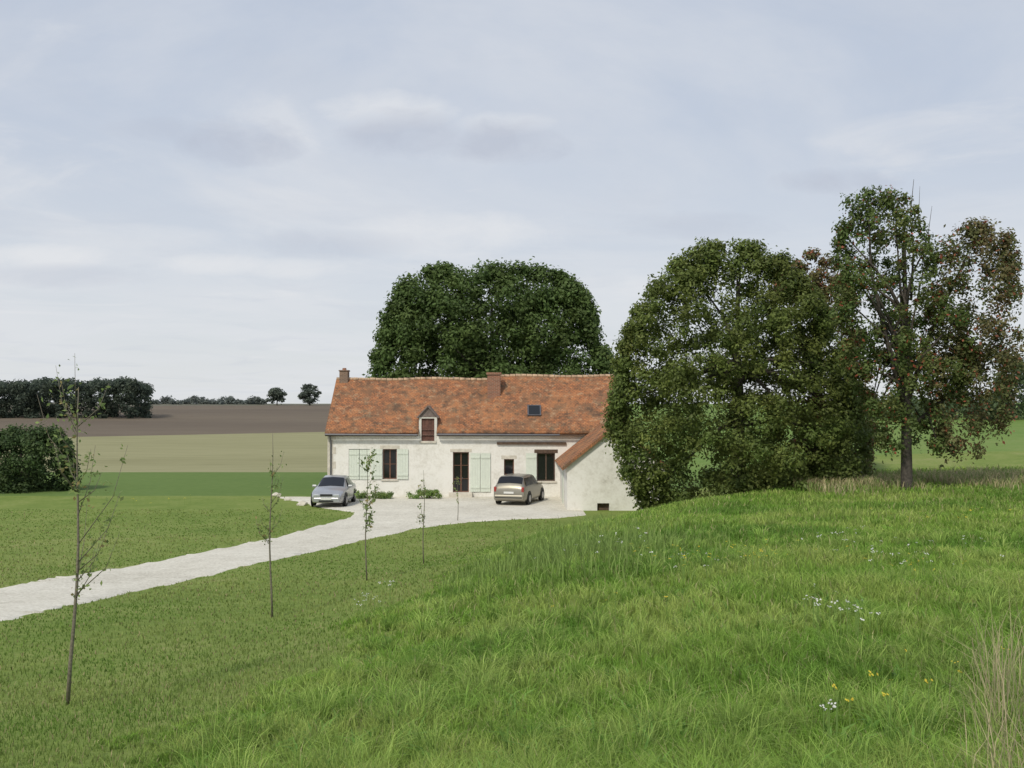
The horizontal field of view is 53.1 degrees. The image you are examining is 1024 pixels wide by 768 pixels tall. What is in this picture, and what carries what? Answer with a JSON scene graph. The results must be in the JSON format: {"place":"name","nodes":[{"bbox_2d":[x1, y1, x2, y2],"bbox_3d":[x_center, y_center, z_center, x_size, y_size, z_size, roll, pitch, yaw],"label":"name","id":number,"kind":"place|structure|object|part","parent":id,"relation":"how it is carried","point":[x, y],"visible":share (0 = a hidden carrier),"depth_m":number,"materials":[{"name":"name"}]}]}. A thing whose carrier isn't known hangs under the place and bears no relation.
{"place":"outdoors","nodes":[
{"label":"outdoors","id":0,"kind":"place"},
{"bbox_2d":[0,432,327,471],"bbox_3d":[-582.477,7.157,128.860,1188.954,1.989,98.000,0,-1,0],"label":"stubble field","id":1,"kind":"structure","parent":0,"point":[302,451],"depth_m":108.11,"materials":[{"name":"beige plant"}]},
{"bbox_2d":[0,405,330,436],"bbox_3d":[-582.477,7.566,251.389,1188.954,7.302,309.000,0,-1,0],"label":"ploughed field","id":2,"kind":"structure","parent":0,"point":[180,420],"depth_m":197.69,"materials":[{"name":"soil"}]},
{"bbox_2d":[0,376,155,418],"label":"distant wood","id":3,"kind":"object","parent":2,"relation":"on","point":[21,398],"visible":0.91,"depth_m":216.11,"materials":[{"name":"green plant"}]},
{"bbox_2d":[297,383,321,405],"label":"skyline tree","id":4,"kind":"object","parent":2,"relation":"on","point":[305,395],"visible":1,"depth_m":359.19,"materials":[{"name":"green plant"}]},
{"bbox_2d":[8,403,330,407],"bbox_3d":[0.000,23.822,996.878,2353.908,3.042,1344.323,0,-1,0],"label":"hills","id":5,"kind":"structure","parent":0,"point":[219,405],"depth_m":374.38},
{"bbox_2d":[152,395,268,404],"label":"distant hedgerow","id":6,"kind":"object","parent":5,"relation":"on","point":[194,399],"visible":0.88,"depth_m":378.43,"materials":[{"name":"green plant"}]},
{"bbox_2d":[266,387,286,404],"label":"skyline tree","id":7,"kind":"object","parent":5,"relation":"on","point":[274,394],"visible":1,"depth_m":359.31,"materials":[{"name":"green plant"}]},
{"bbox_2d":[0,508,556,767],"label":"lawn grass","id":8,"kind":"structure","parent":0,"point":[84,685],"depth_m":15.05,"materials":[{"name":"green plant"}]},
{"bbox_2d":[0,497,585,620],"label":"gravel driveway","id":9,"kind":"structure","parent":0,"point":[394,515],"depth_m":35.16,"materials":[{"name":"grey gravel"}]},
{"bbox_2d":[311,475,355,506],"bbox_3d":[-9.134,5.437,52.586,2.060,1.505,4.215,0,-1,1],"label":"parked car","id":10,"kind":"object","parent":9,"relation":"on","point":[335,489],"visible":1,"depth_m":51.45,"materials":[{"name":"silver metal"}]},
{"bbox_2d":[494,473,543,504],"bbox_3d":[0.430,5.436,53.572,2.060,1.557,4.245,0,-2,17],"label":"parked car","id":11,"kind":"object","parent":9,"relation":"on","point":[525,488],"visible":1,"depth_m":51.85,"materials":[{"name":"grey paint"}]},
{"bbox_3d":[-0.079,4.872,51.923,1.299,0.372,0.253,0,-2,17],"label":"rear window","id":12,"kind":"part","parent":11,"relation":"part of","materials":[{"name":"black glass"}]},
{"bbox_3d":[0.948,4.979,52.753,0.161,0.397,0.720,0,-2,17],"label":"side window","id":13,"kind":"part","parent":11,"relation":"part of","materials":[{"name":"black glass"}]},
{"bbox_2d":[0,472,710,495],"bbox_3d":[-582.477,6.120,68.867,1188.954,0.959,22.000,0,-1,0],"label":"crop field","id":14,"kind":"structure","parent":0,"point":[200,483],"depth_m":66.69,"materials":[{"name":"green plant"}]},
{"bbox_2d":[0,422,81,493],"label":"hedge bush","id":15,"kind":"object","parent":14,"relation":"on","point":[23,468],"visible":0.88,"depth_m":61.27,"materials":[{"name":"green plant"}]},
{"bbox_2d":[362,256,614,378],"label":"walnut tree","id":16,"kind":"object","parent":14,"relation":"on","point":[412,332],"visible":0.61,"depth_m":68.84,"materials":[{"name":"green plant"}]},
{"bbox_2d":[0,451,1023,767],"bbox_3d":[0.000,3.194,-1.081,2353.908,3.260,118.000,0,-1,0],"label":"lawn","id":17,"kind":"structure","parent":0,"point":[176,505],"depth_m":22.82,"materials":[{"name":"green plant"}]},
{"bbox_2d":[35,356,127,704],"bbox_3d":[-4.412,1.508,10.505,0.879,3.609,0.879,1,-2,-32],"label":"sapling","id":18,"kind":"object","parent":17,"relation":"on","point":[76,595],"visible":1,"depth_m":10.47,"materials":[{"name":"green plant"}]},
{"bbox_2d":[254,431,286,617],"bbox_3d":[-4.498,2.647,19.072,0.558,3.520,0.481,0,-1,0],"label":"sapling","id":19,"kind":"object","parent":17,"relation":"on","point":[269,528],"visible":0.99,"depth_m":19.11,"materials":[{"name":"green plant"}]},
{"bbox_2d":[297,500,307,505],"bbox_3d":[-10.693,6.102,52.164,0.571,0.334,0.421,0,-1,0],"label":"edging stone","id":20,"kind":"object","parent":17,"relation":"on","point":[302,503],"visible":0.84,"depth_m":52.02,"materials":[{"name":"white stone"}]},
{"bbox_2d":[354,447,380,579],"bbox_3d":[-3.440,3.145,24.567,0.408,3.251,0.778,-1,-2,32],"label":"sapling","id":21,"kind":"object","parent":17,"relation":"on","point":[367,468],"visible":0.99,"depth_m":24.62,"materials":[{"name":"green plant"}]},
{"bbox_2d":[357,490,393,498],"bbox_3d":[-7.488,6.047,55.784,2.179,0.540,1.140,0,-1,0],"label":"shrub","id":22,"kind":"object","parent":17,"relation":"on","point":[384,495],"visible":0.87,"depth_m":55.58,"materials":[{"name":"green plant"}]},
{"bbox_2d":[417,470,426,563],"bbox_3d":[-2.569,3.802,29.126,0.362,2.703,0.498,0,-1,0],"label":"sapling","id":23,"kind":"object","parent":17,"relation":"on","point":[424,492],"visible":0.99,"depth_m":29.08,"materials":[{"name":"green plant"}]},
{"bbox_2d":[406,489,441,498],"bbox_3d":[-4.762,5.999,55.779,2.097,0.636,1.126,0,-1,0],"label":"shrub","id":24,"kind":"object","parent":17,"relation":"on","point":[432,493],"visible":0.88,"depth_m":55.55,"materials":[{"name":"green plant"}]},
{"bbox_2d":[452,477,459,519],"bbox_3d":[-2.401,5.015,44.658,0.312,2.041,0.422,1,-2,-34],"label":"sapling","id":25,"kind":"object","parent":17,"relation":"on","point":[457,491],"visible":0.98,"depth_m":44.69,"materials":[{"name":"green plant"}]},
{"bbox_2d":[325,368,664,510],"bbox_3d":[-1.352,2.776,56.667,18.022,7.627,14.801,0,-1,0],"label":"farmhouse","id":26,"kind":"object","parent":17,"relation":"on","point":[478,437],"visible":0.84,"depth_m":56.94,"materials":[{"name":"paint"}]},
{"bbox_2d":[383,449,396,478],"bbox_3d":[-6.791,4.456,57.068,0.779,1.670,0.074,0,-1,0],"label":"window","id":27,"kind":"structure","parent":26,"relation":"in","point":[389,455],"depth_m":57.06,"materials":[{"name":"brown wood"}]},
{"bbox_2d":[453,452,468,491],"bbox_3d":[-2.839,4.901,57.057,0.891,2.227,0.074,0,-1,0],"label":"door","id":28,"kind":"structure","parent":26,"relation":"in","point":[460,459],"depth_m":57.05,"materials":[{"name":"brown wood"}]},
{"bbox_2d":[504,459,513,474],"bbox_3d":[-0.167,4.623,57.066,0.557,0.891,0.070,0,-1,0],"label":"window","id":29,"kind":"structure","parent":26,"relation":"in","point":[508,463],"depth_m":57.06,"materials":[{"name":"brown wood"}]},
{"bbox_2d":[537,453,554,480],"bbox_3d":[1.893,4.623,57.064,1.002,1.559,0.074,0,-1,0],"label":"window","id":30,"kind":"structure","parent":26,"relation":"in","point":[545,461],"depth_m":57.05,"materials":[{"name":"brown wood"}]},
{"bbox_2d":[562,470,563,503],"bbox_3d":[2.636,5.193,53.230,0.035,1.980,1.090,0,-1,0],"label":"wing door","id":31,"kind":"structure","parent":26,"relation":"in","point":[562,470],"depth_m":52.71,"materials":[{"name":"white paint"}]},
{"bbox_2d":[136,498,1010,743],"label":"yellow wildflowers","id":32,"kind":"object","parent":17,"relation":"on","point":[870,675],"visible":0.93,"depth_m":11.81,"materials":[{"name":"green plant"}]},
{"bbox_2d":[185,582,1023,767],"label":"broad leaf weeds","id":33,"kind":"object","parent":17,"relation":"on","point":[894,674],"visible":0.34,"depth_m":7.21,"materials":[{"name":"green plant"}]},
{"bbox_2d":[364,509,867,630],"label":"tall weeds","id":34,"kind":"object","parent":17,"relation":"on","point":[542,553],"visible":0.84,"depth_m":20.13,"materials":[{"name":"green plant"}]},
{"bbox_2d":[354,526,1003,762],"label":"white wildflowers","id":35,"kind":"object","parent":17,"relation":"on","point":[815,604],"visible":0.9,"depth_m":13.89,"materials":[{"name":"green plant"}]},
{"bbox_2d":[600,236,876,510],"bbox_3d":[9.399,-0.177,42.976,11.482,12.076,8.535,0,-1,0],"label":"leafy tree","id":36,"kind":"object","parent":17,"relation":"on","point":[841,425],"visible":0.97,"depth_m":41.99,"materials":[{"name":"green plant"}]},
{"bbox_2d":[764,247,879,471],"bbox_3d":[13.905,-0.847,45.360,4.683,10.577,3.954,1,-2,-33],"label":"rusty tree","id":37,"kind":"object","parent":17,"relation":"on","point":[823,262],"visible":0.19,"depth_m":45.23,"materials":[{"name":"green plant"}]},
{"bbox_2d":[827,180,1023,489],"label":"fruit tree","id":38,"kind":"object","parent":17,"relation":"on","point":[960,364],"visible":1,"depth_m":37.78,"materials":[{"name":"green plant"}]},
{"bbox_2d":[910,594,1023,767],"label":"seed stalks","id":39,"kind":"object","parent":17,"relation":"on","point":[1003,693],"visible":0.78,"depth_m":6.09,"materials":[{"name":"beige plant"}]},
{"bbox_2d":[0,0,1023,403],"label":"sky","id":40,"kind":"structure","parent":0,"point":[210,199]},
{"bbox_2d":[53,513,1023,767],"bbox_3d":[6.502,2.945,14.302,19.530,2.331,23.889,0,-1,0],"label":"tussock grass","id":41,"kind":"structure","parent":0,"point":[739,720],"depth_m":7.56,"materials":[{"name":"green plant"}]},
{"bbox_2d":[629,402,1023,481],"bbox_3d":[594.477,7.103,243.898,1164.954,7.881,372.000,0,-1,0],"label":"pasture","id":42,"kind":"structure","parent":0,"point":[1014,441],"depth_m":82.79,"materials":[{"name":"green plant"}]},
{"bbox_2d":[858,352,1023,419],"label":"distant trees","id":43,"kind":"object","parent":42,"relation":"on","point":[1020,397],"visible":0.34,"depth_m":120.17,"materials":[{"name":"green plant"}]},
{"bbox_2d":[777,462,1023,497],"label":"dry grass","id":44,"kind":"structure","parent":0,"point":[986,475],"depth_m":39.79,"materials":[{"name":"beige plant"}]}
]}

